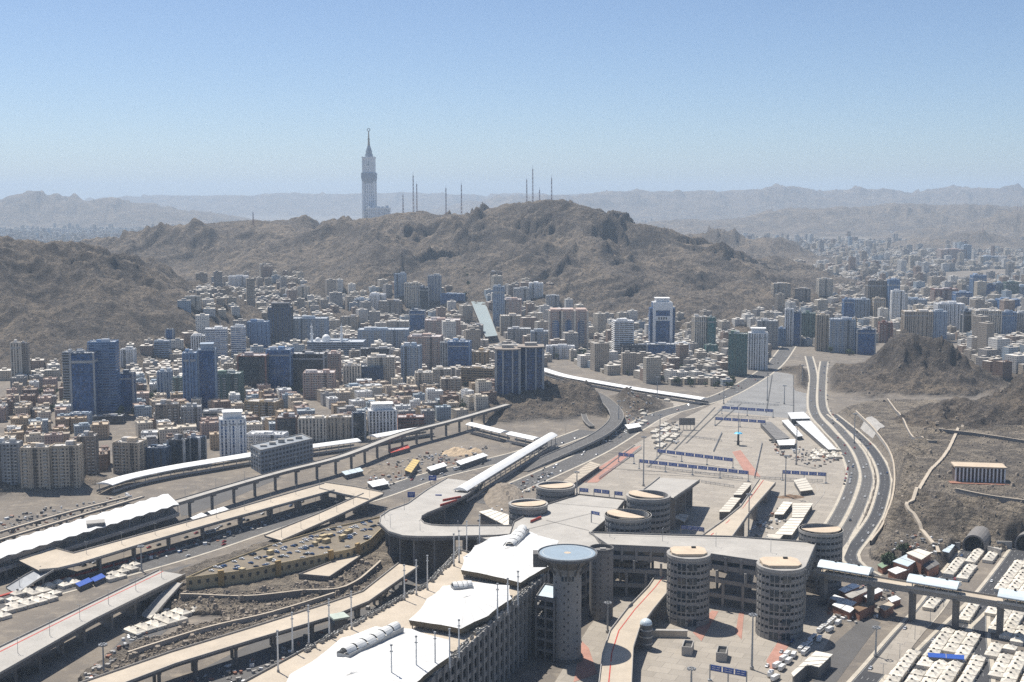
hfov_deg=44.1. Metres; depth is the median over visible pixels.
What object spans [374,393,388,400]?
town house
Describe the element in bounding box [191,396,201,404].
town house
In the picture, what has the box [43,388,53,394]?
town house
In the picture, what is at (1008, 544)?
tunnel mouth
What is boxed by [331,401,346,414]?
town house
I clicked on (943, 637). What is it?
camp tent
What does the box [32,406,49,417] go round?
town house
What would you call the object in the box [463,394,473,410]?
town house
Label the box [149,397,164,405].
town house
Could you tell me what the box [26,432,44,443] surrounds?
town house
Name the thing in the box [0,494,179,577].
rail station
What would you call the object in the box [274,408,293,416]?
town house
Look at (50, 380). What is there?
town house
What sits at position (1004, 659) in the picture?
camp tent
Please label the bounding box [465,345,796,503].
diagonal road
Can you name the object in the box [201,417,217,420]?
town house
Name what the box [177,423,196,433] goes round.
town house
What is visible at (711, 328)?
tower block
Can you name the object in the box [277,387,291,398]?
town house
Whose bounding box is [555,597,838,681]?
forecourt pavement
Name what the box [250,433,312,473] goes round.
office block
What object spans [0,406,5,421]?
town house
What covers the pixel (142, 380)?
town house
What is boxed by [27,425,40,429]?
town house
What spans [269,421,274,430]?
town house
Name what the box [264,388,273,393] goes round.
town house
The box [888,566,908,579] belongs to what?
hillside house
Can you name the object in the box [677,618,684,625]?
window
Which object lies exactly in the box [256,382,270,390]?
town house
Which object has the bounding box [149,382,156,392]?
town house
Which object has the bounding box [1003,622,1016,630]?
camp tent
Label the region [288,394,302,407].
town house
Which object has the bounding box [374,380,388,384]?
town house
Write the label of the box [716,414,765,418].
crowd barrier
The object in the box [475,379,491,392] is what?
town house
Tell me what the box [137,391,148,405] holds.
town house
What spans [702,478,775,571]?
sloping ramp
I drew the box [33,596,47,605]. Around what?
camp tent
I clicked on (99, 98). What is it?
sky
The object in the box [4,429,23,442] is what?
town house
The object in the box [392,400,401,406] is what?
town house
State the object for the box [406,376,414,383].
town house
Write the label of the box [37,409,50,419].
town house
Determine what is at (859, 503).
highway
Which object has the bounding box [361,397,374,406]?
town house
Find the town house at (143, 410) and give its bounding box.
[134,405,151,418]
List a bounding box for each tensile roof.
[287,626,450,681]
[409,582,511,633]
[461,531,558,587]
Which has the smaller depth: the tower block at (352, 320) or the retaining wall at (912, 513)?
the retaining wall at (912, 513)
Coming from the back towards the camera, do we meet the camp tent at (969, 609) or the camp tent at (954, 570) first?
the camp tent at (954, 570)
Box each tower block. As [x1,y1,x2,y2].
[0,438,22,484]
[10,339,22,376]
[19,442,51,489]
[22,337,30,374]
[50,440,84,487]
[62,349,74,403]
[69,344,99,414]
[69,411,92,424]
[76,430,99,474]
[87,334,120,413]
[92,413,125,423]
[112,436,147,473]
[120,346,136,367]
[120,369,136,411]
[145,444,171,469]
[154,339,171,357]
[154,399,179,429]
[156,368,172,396]
[165,328,174,338]
[166,434,190,464]
[172,375,182,391]
[180,403,201,429]
[182,349,197,402]
[184,295,201,310]
[188,433,206,465]
[191,333,204,350]
[197,342,217,406]
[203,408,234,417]
[205,321,228,359]
[218,370,244,400]
[219,409,246,456]
[228,275,248,287]
[231,324,245,358]
[237,352,268,388]
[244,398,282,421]
[247,319,270,346]
[247,430,288,449]
[265,340,293,391]
[267,302,292,342]
[275,412,298,435]
[293,315,328,343]
[293,350,327,389]
[297,285,309,297]
[297,415,327,441]
[303,369,335,398]
[327,350,341,382]
[327,414,351,440]
[340,314,358,329]
[343,362,360,384]
[351,410,366,440]
[354,297,369,307]
[357,327,409,347]
[359,346,390,356]
[361,364,382,380]
[367,353,394,384]
[367,401,396,433]
[369,292,385,309]
[378,299,402,314]
[386,319,408,326]
[394,268,406,297]
[397,414,423,429]
[401,342,421,383]
[404,281,419,306]
[407,333,442,369]
[409,304,425,331]
[414,369,432,389]
[417,285,428,306]
[424,317,460,335]
[428,273,441,300]
[432,365,450,387]
[440,293,464,303]
[440,340,447,366]
[440,376,461,394]
[448,338,471,366]
[461,366,494,385]
[467,323,482,338]
[472,348,488,364]
[481,339,488,346]
[490,270,501,287]
[493,284,504,329]
[500,313,521,335]
[505,297,521,315]
[507,326,530,343]
[513,286,528,300]
[529,281,542,299]
[530,328,547,348]
[546,294,558,307]
[546,344,574,358]
[548,308,588,350]
[611,318,633,353]
[620,343,645,353]
[645,342,674,354]
[648,297,674,341]
[674,341,689,352]
[691,314,707,348]
[704,343,717,352]
[707,315,715,343]
[728,330,747,375]
[747,327,767,369]
[756,318,778,348]
[771,282,790,297]
[778,326,785,345]
[784,307,793,344]
[792,287,810,301]
[793,308,801,344]
[801,311,815,342]
[815,312,829,350]
[816,277,832,296]
[828,317,855,352]
[842,297,854,316]
[852,293,869,318]
[855,326,875,354]
[865,279,886,315]
[871,297,885,316]
[877,320,892,342]
[886,278,899,311]
[889,289,904,320]
[900,309,932,336]
[908,297,926,305]
[930,287,958,301]
[931,309,947,339]
[933,301,964,329]
[937,248,966,258]
[952,290,972,304]
[959,309,971,332]
[961,244,971,258]
[969,273,986,295]
[971,308,1001,334]
[983,255,997,261]
[985,299,996,307]
[986,283,996,295]
[993,281,1002,293]
[995,297,1019,308]
[1001,310,1016,334]
[1003,277,1018,294]
[1016,310,1023,333]
[1019,284,1023,294]
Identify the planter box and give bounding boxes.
[682,640,693,655]
[716,645,727,661]
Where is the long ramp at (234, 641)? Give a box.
[81,562,417,681]
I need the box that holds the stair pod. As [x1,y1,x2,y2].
[639,618,652,649]
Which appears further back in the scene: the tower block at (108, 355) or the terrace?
the tower block at (108, 355)
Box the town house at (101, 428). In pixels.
[92,421,108,438]
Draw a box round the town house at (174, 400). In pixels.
[169,398,186,401]
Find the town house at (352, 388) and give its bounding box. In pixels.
[349,386,365,398]
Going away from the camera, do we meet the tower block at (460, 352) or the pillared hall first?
the pillared hall
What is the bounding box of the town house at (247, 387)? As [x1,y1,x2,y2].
[244,386,250,397]
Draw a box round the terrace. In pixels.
[298,554,359,580]
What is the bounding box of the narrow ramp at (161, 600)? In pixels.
[141,582,182,619]
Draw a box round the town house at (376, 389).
[365,386,381,396]
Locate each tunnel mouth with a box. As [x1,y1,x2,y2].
[955,526,1000,556]
[996,532,1023,549]
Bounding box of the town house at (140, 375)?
[136,373,144,377]
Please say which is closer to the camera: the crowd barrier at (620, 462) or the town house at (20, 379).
the crowd barrier at (620, 462)
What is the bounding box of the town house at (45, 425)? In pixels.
[29,417,48,433]
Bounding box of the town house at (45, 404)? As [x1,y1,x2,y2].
[38,402,50,410]
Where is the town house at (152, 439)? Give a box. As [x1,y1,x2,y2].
[141,435,157,444]
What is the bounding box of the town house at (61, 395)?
[59,386,63,400]
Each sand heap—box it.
[442,447,472,456]
[469,448,482,452]
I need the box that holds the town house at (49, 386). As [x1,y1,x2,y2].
[42,385,55,394]
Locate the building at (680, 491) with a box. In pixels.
[642,476,699,529]
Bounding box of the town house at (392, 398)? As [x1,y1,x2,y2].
[386,396,397,400]
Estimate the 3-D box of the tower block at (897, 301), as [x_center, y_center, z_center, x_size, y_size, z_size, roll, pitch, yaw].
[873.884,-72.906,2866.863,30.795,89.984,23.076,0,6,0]
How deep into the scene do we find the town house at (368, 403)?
1709.17 m
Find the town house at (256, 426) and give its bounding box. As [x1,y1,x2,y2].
[246,422,261,432]
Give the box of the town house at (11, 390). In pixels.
[6,387,16,393]
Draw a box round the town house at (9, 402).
[0,399,12,414]
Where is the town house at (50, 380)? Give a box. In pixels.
[43,377,57,387]
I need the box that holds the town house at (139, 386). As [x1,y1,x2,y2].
[136,383,143,390]
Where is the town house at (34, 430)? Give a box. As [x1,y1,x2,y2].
[25,429,41,433]
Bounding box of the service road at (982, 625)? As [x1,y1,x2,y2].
[968,609,995,681]
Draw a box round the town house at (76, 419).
[71,416,86,432]
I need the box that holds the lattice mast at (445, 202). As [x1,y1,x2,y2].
[445,188,446,214]
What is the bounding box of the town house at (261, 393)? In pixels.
[259,390,263,397]
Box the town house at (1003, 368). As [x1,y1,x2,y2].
[992,360,1011,378]
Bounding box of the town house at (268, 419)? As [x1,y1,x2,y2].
[265,416,275,430]
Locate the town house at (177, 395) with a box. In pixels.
[170,391,182,398]
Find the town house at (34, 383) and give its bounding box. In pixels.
[29,380,39,393]
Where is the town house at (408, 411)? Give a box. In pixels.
[397,408,415,416]
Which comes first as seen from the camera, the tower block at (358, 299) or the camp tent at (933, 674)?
the camp tent at (933, 674)
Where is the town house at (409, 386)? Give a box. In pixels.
[402,384,417,389]
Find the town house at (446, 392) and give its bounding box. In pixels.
[444,390,455,394]
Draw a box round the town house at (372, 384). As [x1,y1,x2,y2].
[364,383,381,386]
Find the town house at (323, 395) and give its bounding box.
[320,391,336,405]
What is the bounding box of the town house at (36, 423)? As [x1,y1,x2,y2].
[30,421,42,432]
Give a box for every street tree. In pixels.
[673,377,680,385]
[881,552,894,566]
[896,542,909,555]
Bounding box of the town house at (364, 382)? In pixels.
[359,380,374,384]
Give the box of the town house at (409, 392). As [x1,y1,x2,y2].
[402,389,420,396]
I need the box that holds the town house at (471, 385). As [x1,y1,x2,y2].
[469,381,474,393]
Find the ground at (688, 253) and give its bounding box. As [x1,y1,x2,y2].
[0,183,1023,681]
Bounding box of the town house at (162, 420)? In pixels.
[156,419,170,424]
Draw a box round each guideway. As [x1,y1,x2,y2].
[0,495,129,532]
[0,495,144,540]
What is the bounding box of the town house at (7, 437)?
[0,435,15,439]
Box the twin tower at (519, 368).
[495,342,543,394]
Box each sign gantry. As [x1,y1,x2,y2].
[579,488,588,493]
[591,511,599,521]
[593,489,609,496]
[614,491,622,496]
[617,452,634,463]
[638,459,748,480]
[658,449,733,467]
[680,525,704,533]
[707,664,746,681]
[714,417,765,426]
[721,406,773,417]
[781,470,826,482]
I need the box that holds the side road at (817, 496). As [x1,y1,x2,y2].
[769,481,824,539]
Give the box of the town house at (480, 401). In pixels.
[474,393,487,410]
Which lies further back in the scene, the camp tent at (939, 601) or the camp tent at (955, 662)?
the camp tent at (939, 601)
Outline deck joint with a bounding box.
[529,503,729,538]
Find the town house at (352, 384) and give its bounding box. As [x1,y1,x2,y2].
[345,383,363,387]
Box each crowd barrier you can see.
[599,446,641,478]
[649,465,742,478]
[671,433,720,440]
[701,480,733,486]
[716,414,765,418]
[729,401,777,405]
[754,476,822,481]
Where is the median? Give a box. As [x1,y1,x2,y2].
[868,602,946,674]
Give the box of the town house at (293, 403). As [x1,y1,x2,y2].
[291,401,308,409]
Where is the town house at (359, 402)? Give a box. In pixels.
[349,398,364,407]
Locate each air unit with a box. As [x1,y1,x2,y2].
[303,646,310,651]
[473,630,479,634]
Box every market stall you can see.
[830,594,856,606]
[832,601,853,619]
[838,583,859,597]
[845,587,866,604]
[853,602,874,620]
[863,588,882,601]
[879,601,893,617]
[887,595,900,607]
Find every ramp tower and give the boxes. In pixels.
[508,498,547,524]
[536,481,574,502]
[604,508,651,578]
[626,489,670,533]
[666,546,710,627]
[755,557,804,641]
[798,523,842,593]
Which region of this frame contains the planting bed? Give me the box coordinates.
[776,494,803,498]
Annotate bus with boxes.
[204,529,215,534]
[797,642,804,651]
[801,646,810,654]
[805,639,812,646]
[808,633,816,640]
[816,624,823,632]
[823,621,830,628]
[828,616,836,623]
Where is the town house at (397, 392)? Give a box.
[391,390,404,395]
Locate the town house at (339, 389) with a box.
[333,387,352,398]
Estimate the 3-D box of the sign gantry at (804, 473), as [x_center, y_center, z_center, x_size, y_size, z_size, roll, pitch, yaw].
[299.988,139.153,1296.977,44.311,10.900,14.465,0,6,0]
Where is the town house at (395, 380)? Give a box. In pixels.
[391,377,402,384]
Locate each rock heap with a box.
[362,465,403,475]
[484,482,522,510]
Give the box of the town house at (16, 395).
[6,393,18,402]
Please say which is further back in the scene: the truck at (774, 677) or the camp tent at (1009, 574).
the camp tent at (1009, 574)
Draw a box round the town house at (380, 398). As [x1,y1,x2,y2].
[376,396,386,400]
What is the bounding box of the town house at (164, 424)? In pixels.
[157,422,173,428]
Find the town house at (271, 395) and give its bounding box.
[263,393,277,398]
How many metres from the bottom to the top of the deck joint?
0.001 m
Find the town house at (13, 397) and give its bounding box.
[1,395,14,408]
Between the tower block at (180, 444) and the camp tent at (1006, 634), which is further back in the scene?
the tower block at (180, 444)
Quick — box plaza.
[717,372,805,417]
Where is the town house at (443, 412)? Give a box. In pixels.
[435,404,450,420]
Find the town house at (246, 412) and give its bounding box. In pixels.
[242,411,251,414]
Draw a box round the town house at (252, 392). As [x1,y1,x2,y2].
[248,391,258,394]
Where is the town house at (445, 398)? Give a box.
[440,394,458,404]
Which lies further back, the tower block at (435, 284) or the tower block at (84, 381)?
the tower block at (435, 284)
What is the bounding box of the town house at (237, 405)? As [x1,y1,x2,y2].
[231,402,243,411]
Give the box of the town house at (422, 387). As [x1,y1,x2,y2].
[420,383,435,392]
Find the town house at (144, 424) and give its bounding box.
[135,419,152,437]
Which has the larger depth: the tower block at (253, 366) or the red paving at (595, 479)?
the tower block at (253, 366)
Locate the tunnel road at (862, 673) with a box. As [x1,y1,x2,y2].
[846,549,973,681]
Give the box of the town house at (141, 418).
[136,416,148,419]
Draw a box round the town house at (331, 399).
[326,396,338,408]
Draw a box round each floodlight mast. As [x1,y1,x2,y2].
[98,643,107,670]
[137,545,143,571]
[574,471,579,493]
[604,601,611,632]
[641,436,646,485]
[658,414,662,453]
[687,666,695,681]
[746,493,752,535]
[748,613,757,669]
[766,375,769,400]
[783,455,788,495]
[795,424,799,464]
[853,413,856,442]
[872,626,880,656]
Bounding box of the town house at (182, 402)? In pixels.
[176,400,188,407]
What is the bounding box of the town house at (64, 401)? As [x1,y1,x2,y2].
[57,400,68,403]
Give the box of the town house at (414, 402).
[409,398,420,408]
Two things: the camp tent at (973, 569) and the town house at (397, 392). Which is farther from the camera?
the town house at (397, 392)
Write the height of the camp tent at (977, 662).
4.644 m
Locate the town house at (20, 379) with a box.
[10,375,26,387]
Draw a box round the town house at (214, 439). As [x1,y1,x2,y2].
[209,431,218,449]
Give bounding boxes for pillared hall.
[948,462,1008,485]
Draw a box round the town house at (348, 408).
[337,405,355,413]
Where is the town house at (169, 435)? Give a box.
[166,433,174,439]
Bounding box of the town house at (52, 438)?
[44,432,62,443]
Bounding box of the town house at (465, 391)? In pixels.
[461,388,473,402]
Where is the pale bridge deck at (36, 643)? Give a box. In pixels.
[0,569,184,681]
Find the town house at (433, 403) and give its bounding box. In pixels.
[422,400,437,409]
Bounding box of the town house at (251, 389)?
[246,388,258,394]
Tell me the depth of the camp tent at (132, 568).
984.89 m
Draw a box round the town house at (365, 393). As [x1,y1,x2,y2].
[354,389,371,398]
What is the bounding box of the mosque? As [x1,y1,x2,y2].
[307,323,365,355]
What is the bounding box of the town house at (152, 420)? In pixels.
[149,418,154,427]
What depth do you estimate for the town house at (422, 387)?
1844.21 m
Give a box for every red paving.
[574,642,596,681]
[581,445,640,482]
[693,610,717,640]
[733,450,759,476]
[736,612,743,639]
[766,641,787,669]
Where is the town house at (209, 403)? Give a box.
[208,398,224,408]
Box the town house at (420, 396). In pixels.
[413,392,424,400]
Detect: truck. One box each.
[767,669,773,676]
[770,673,780,681]
[772,661,781,668]
[778,663,785,671]
[779,654,788,661]
[783,650,790,655]
[785,656,792,664]
[791,651,796,658]
[816,635,821,641]
[825,626,833,632]
[835,619,841,625]
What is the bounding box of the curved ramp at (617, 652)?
[599,575,666,681]
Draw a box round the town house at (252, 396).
[246,394,258,399]
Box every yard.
[112,620,169,649]
[129,539,268,581]
[178,546,461,681]
[179,477,281,516]
[649,394,705,427]
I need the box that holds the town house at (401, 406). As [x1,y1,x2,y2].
[394,403,409,409]
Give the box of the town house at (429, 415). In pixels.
[420,408,434,424]
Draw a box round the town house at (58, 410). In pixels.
[55,407,66,418]
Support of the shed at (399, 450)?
on the ground at (688, 253)
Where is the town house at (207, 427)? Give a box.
[199,420,218,437]
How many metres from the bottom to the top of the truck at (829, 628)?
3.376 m
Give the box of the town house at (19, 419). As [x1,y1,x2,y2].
[10,415,30,431]
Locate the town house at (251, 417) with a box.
[245,414,258,420]
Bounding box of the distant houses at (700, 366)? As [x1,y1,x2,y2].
[0,263,1023,385]
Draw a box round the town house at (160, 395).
[154,392,166,398]
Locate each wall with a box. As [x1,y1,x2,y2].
[127,592,334,655]
[180,560,381,601]
[652,629,687,637]
[855,410,894,544]
[887,398,936,442]
[905,425,963,554]
[939,428,1023,442]
[955,488,1023,502]
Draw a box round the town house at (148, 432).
[141,429,157,435]
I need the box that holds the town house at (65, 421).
[55,416,70,430]
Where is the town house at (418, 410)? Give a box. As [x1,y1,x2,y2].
[416,405,432,413]
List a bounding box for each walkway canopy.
[96,452,250,492]
[313,438,360,454]
[368,427,433,442]
[454,432,557,502]
[465,422,509,440]
[471,301,497,341]
[505,431,539,446]
[544,368,708,403]
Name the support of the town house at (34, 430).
on the ground at (688, 253)
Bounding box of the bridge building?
[242,549,549,681]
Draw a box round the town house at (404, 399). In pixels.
[399,396,414,403]
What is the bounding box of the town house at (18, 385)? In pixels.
[12,382,22,393]
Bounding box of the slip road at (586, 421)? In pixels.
[581,414,594,426]
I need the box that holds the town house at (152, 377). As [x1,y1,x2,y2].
[149,375,156,382]
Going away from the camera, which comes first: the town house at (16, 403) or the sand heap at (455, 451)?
the sand heap at (455, 451)
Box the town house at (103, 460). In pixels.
[99,450,107,470]
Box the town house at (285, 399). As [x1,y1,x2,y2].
[282,393,294,407]
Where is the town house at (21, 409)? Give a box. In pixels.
[15,404,27,414]
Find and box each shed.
[75,577,92,590]
[90,573,105,585]
[191,513,206,519]
[208,507,227,514]
[342,467,362,478]
[367,478,388,489]
[388,444,409,456]
[405,459,419,477]
[427,462,446,474]
[456,453,487,468]
[479,509,508,524]
[564,461,599,485]
[625,423,641,432]
[676,513,688,525]
[719,497,740,519]
[733,483,751,501]
[760,422,789,442]
[764,534,782,538]
[774,501,792,518]
[775,518,803,539]
[777,439,794,448]
[782,420,802,439]
[788,412,810,424]
[791,651,832,681]
[792,503,812,522]
[794,478,812,495]
[796,420,835,450]
[928,653,963,662]
[942,544,954,562]
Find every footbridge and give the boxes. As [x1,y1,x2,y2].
[18,483,334,571]
[264,493,382,541]
[319,482,383,503]
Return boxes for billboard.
[679,418,694,429]
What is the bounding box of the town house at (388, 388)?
[385,384,397,396]
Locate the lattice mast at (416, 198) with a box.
[416,181,417,210]
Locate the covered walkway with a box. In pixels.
[810,566,1023,637]
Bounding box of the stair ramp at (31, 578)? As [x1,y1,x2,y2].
[6,566,53,591]
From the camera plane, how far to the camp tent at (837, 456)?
1410.98 m
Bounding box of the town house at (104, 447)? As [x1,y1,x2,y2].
[99,445,110,466]
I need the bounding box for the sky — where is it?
[0,0,1023,199]
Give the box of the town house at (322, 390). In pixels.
[317,388,333,402]
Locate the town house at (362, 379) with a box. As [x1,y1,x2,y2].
[356,378,371,383]
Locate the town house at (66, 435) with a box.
[50,431,69,442]
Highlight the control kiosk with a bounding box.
[330,612,349,633]
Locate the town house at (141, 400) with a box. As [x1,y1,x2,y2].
[137,398,145,403]
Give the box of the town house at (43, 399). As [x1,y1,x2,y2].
[37,395,51,404]
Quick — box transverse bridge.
[589,531,818,620]
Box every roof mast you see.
[276,630,279,671]
[290,612,293,652]
[307,605,309,643]
[327,599,329,633]
[350,591,352,629]
[390,644,392,672]
[403,564,405,600]
[415,560,417,595]
[415,635,417,664]
[426,555,428,589]
[433,631,436,666]
[448,628,450,670]
[453,533,454,565]
[457,619,460,660]
[458,530,459,562]
[466,521,467,552]
[478,514,480,543]
[496,583,498,620]
[506,578,508,614]
[517,571,518,607]
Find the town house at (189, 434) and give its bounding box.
[185,431,200,436]
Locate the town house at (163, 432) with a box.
[157,426,177,444]
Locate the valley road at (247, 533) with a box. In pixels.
[0,429,594,608]
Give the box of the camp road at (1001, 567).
[901,547,1023,681]
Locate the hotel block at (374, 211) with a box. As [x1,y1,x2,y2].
[366,205,390,217]
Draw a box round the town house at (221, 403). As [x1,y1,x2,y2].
[211,399,230,408]
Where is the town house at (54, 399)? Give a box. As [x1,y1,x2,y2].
[39,394,56,406]
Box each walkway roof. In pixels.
[817,559,873,581]
[906,574,961,595]
[997,588,1023,607]
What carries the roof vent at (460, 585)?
on the tensile roof at (447, 606)
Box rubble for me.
[0,332,1023,673]
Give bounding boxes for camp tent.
[0,605,16,613]
[0,611,11,619]
[5,600,17,606]
[6,595,20,602]
[10,589,24,597]
[11,602,26,611]
[15,597,27,603]
[22,586,32,595]
[22,599,37,608]
[26,595,38,599]
[27,588,41,596]
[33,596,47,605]
[37,592,47,597]
[38,586,51,592]
[41,581,55,588]
[43,593,58,602]
[47,589,61,595]
[51,578,62,586]
[57,581,71,588]
[62,576,72,581]
[68,578,79,586]
[105,573,118,582]
[106,569,118,575]
[115,572,126,579]
[116,567,129,573]
[118,563,129,568]
[122,625,136,633]
[125,564,138,572]
[128,561,140,566]
[129,628,145,635]
[134,621,146,627]
[140,624,156,633]
[145,619,157,624]
[149,612,160,619]
[152,621,167,629]
[155,614,168,621]
[159,610,171,615]
[162,617,178,627]
[167,612,178,617]
[169,606,181,612]
[173,614,188,623]
[176,608,191,616]
[812,456,819,460]
[834,454,841,458]
[885,674,900,681]
[889,668,904,680]
[892,665,908,675]
[896,660,911,669]
[899,655,914,665]
[903,652,917,661]
[904,678,919,681]
[905,648,920,657]
[907,674,922,680]
[910,668,925,676]
[916,659,931,669]
[920,655,933,662]
[921,676,936,681]
[922,602,935,611]
[924,670,939,679]
[925,599,937,607]
[926,648,941,652]
[928,667,942,674]
[929,597,941,604]
[929,642,943,651]
[931,662,945,669]
[932,638,946,645]
[934,658,947,665]
[935,634,948,642]
[936,678,950,681]
[938,631,951,638]
[938,673,953,681]
[940,626,954,633]
[942,645,956,653]
[942,669,957,679]
[943,569,955,577]
[944,664,960,673]
[946,567,957,574]
[946,642,959,648]
[947,563,959,570]
[947,659,962,668]
[948,636,962,644]
[950,561,961,567]
[950,633,965,639]
[952,558,964,565]
[954,629,967,636]
[955,647,970,657]
[955,652,967,660]
[956,573,968,581]
[957,676,972,681]
[959,571,971,577]
[959,614,971,623]
[959,644,973,652]
[960,610,973,618]
[960,672,975,681]
[961,568,972,574]
[961,639,975,647]
[962,607,975,616]
[963,565,975,572]
[963,668,977,678]
[964,636,978,644]
[965,557,976,564]
[965,603,977,612]
[965,664,981,673]
[966,563,977,568]
[967,631,980,639]
[968,555,978,561]
[968,659,983,668]
[969,552,980,558]
[971,549,982,556]
[971,653,985,664]
[973,547,984,553]
[982,556,994,563]
[984,553,995,559]
[984,608,996,616]
[984,649,998,659]
[987,551,998,557]
[987,645,1001,652]
[988,624,995,632]
[988,670,1003,679]
[989,641,1003,649]
[991,665,1005,672]
[993,661,1008,669]
[994,584,1006,591]
[996,656,1010,663]
[997,582,1008,587]
[998,652,1012,661]
[999,578,1010,583]
[999,630,1012,639]
[1000,576,1012,581]
[1000,677,1015,681]
[1002,643,1017,653]
[1003,572,1015,578]
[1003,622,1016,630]
[1003,626,1014,633]
[1003,671,1017,681]
[1005,667,1020,677]
[1006,619,1019,625]
[1007,567,1018,573]
[1007,615,1021,622]
[1007,662,1023,672]
[1008,582,1020,588]
[1009,564,1021,569]
[1010,612,1023,619]
[1010,635,1023,645]
[1010,659,1023,667]
[1011,562,1022,569]
[1012,578,1023,583]
[1012,610,1023,615]
[1012,632,1023,638]
[1012,655,1023,661]
[1013,559,1023,564]
[1014,574,1023,579]
[1014,650,1023,656]
[1016,624,1023,629]
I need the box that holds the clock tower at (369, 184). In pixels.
[361,128,376,217]
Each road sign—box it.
[407,492,414,497]
[429,476,436,483]
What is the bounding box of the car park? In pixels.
[186,516,384,589]
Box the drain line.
[586,375,793,481]
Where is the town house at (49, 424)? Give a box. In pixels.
[48,420,50,429]
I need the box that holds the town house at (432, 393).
[425,388,442,399]
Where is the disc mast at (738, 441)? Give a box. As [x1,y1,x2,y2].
[734,414,742,444]
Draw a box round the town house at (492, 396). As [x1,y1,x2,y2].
[480,390,496,402]
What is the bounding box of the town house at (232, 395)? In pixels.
[228,391,239,400]
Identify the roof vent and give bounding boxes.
[337,621,403,657]
[451,580,473,589]
[503,525,528,545]
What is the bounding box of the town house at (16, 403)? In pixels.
[14,401,27,414]
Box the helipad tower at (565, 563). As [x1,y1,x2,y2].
[533,544,596,664]
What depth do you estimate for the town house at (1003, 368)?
1949.00 m
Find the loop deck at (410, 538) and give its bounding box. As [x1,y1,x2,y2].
[379,478,511,577]
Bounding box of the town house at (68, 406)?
[55,403,70,412]
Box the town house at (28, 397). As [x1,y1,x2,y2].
[20,393,35,406]
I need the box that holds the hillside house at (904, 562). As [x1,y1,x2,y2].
[893,554,914,576]
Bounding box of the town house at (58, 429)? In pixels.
[53,426,68,431]
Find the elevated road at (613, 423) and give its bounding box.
[513,392,623,471]
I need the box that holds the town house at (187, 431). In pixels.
[183,430,197,436]
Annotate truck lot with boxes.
[814,617,880,681]
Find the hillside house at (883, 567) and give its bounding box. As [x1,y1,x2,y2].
[877,562,891,573]
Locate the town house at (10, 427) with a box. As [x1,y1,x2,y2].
[7,425,20,430]
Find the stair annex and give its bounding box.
[535,583,554,662]
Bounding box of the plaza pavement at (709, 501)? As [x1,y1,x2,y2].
[575,367,844,569]
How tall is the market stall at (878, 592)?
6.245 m
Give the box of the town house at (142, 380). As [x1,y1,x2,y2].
[136,378,145,382]
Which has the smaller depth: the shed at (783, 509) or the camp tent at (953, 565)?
the camp tent at (953, 565)
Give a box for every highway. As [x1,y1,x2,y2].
[804,356,860,525]
[816,361,874,555]
[826,414,892,575]
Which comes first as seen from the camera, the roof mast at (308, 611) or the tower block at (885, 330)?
the roof mast at (308, 611)
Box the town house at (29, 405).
[19,402,32,416]
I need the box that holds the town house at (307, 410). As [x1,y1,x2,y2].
[297,407,314,414]
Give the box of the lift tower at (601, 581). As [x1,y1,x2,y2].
[589,544,613,621]
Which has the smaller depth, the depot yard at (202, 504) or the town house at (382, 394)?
the depot yard at (202, 504)
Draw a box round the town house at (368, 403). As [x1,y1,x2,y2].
[365,400,374,407]
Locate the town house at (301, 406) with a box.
[294,404,308,413]
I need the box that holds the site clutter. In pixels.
[0,387,942,681]
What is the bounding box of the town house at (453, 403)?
[446,400,458,407]
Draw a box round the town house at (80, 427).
[74,422,89,435]
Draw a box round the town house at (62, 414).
[57,413,69,416]
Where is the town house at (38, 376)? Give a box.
[31,374,42,387]
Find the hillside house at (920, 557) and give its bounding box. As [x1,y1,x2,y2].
[907,548,930,574]
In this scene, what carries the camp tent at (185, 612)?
on the ground at (688, 253)
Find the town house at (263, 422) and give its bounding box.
[261,416,270,430]
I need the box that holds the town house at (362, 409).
[356,407,367,410]
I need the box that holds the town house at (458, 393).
[456,391,460,403]
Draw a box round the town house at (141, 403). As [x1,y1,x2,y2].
[133,402,145,407]
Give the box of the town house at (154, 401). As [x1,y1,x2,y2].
[152,398,163,414]
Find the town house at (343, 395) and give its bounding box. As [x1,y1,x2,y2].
[334,390,350,404]
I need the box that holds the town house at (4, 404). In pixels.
[0,402,8,418]
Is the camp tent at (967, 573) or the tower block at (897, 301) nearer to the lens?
the camp tent at (967, 573)
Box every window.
[552,320,558,337]
[565,320,571,331]
[578,320,584,342]
[677,577,685,584]
[677,591,685,598]
[677,605,684,611]
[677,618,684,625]
[678,563,685,570]
[688,578,696,584]
[688,592,696,598]
[688,606,695,612]
[688,620,695,625]
[689,564,696,570]
[769,618,777,625]
[769,632,777,639]
[770,575,778,582]
[770,590,778,597]
[770,604,778,611]
[781,633,789,639]
[782,591,790,597]
[782,605,790,611]
[782,619,789,625]
[783,577,791,583]
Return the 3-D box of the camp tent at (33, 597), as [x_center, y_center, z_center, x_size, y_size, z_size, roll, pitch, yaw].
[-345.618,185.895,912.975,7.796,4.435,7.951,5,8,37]
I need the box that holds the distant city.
[0,218,1023,293]
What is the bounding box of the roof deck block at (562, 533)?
[477,494,625,605]
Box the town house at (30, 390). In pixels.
[22,387,38,401]
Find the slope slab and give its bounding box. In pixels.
[860,416,884,437]
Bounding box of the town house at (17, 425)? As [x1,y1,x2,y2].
[4,424,23,430]
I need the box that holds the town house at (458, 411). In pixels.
[451,407,468,417]
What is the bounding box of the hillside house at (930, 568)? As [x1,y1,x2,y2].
[923,560,938,576]
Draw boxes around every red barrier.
[0,548,174,596]
[440,499,456,506]
[443,496,460,501]
[530,516,541,522]
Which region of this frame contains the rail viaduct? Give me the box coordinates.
[0,403,511,577]
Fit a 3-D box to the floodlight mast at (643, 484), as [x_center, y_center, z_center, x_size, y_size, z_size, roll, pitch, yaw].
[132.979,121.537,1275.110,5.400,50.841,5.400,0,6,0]

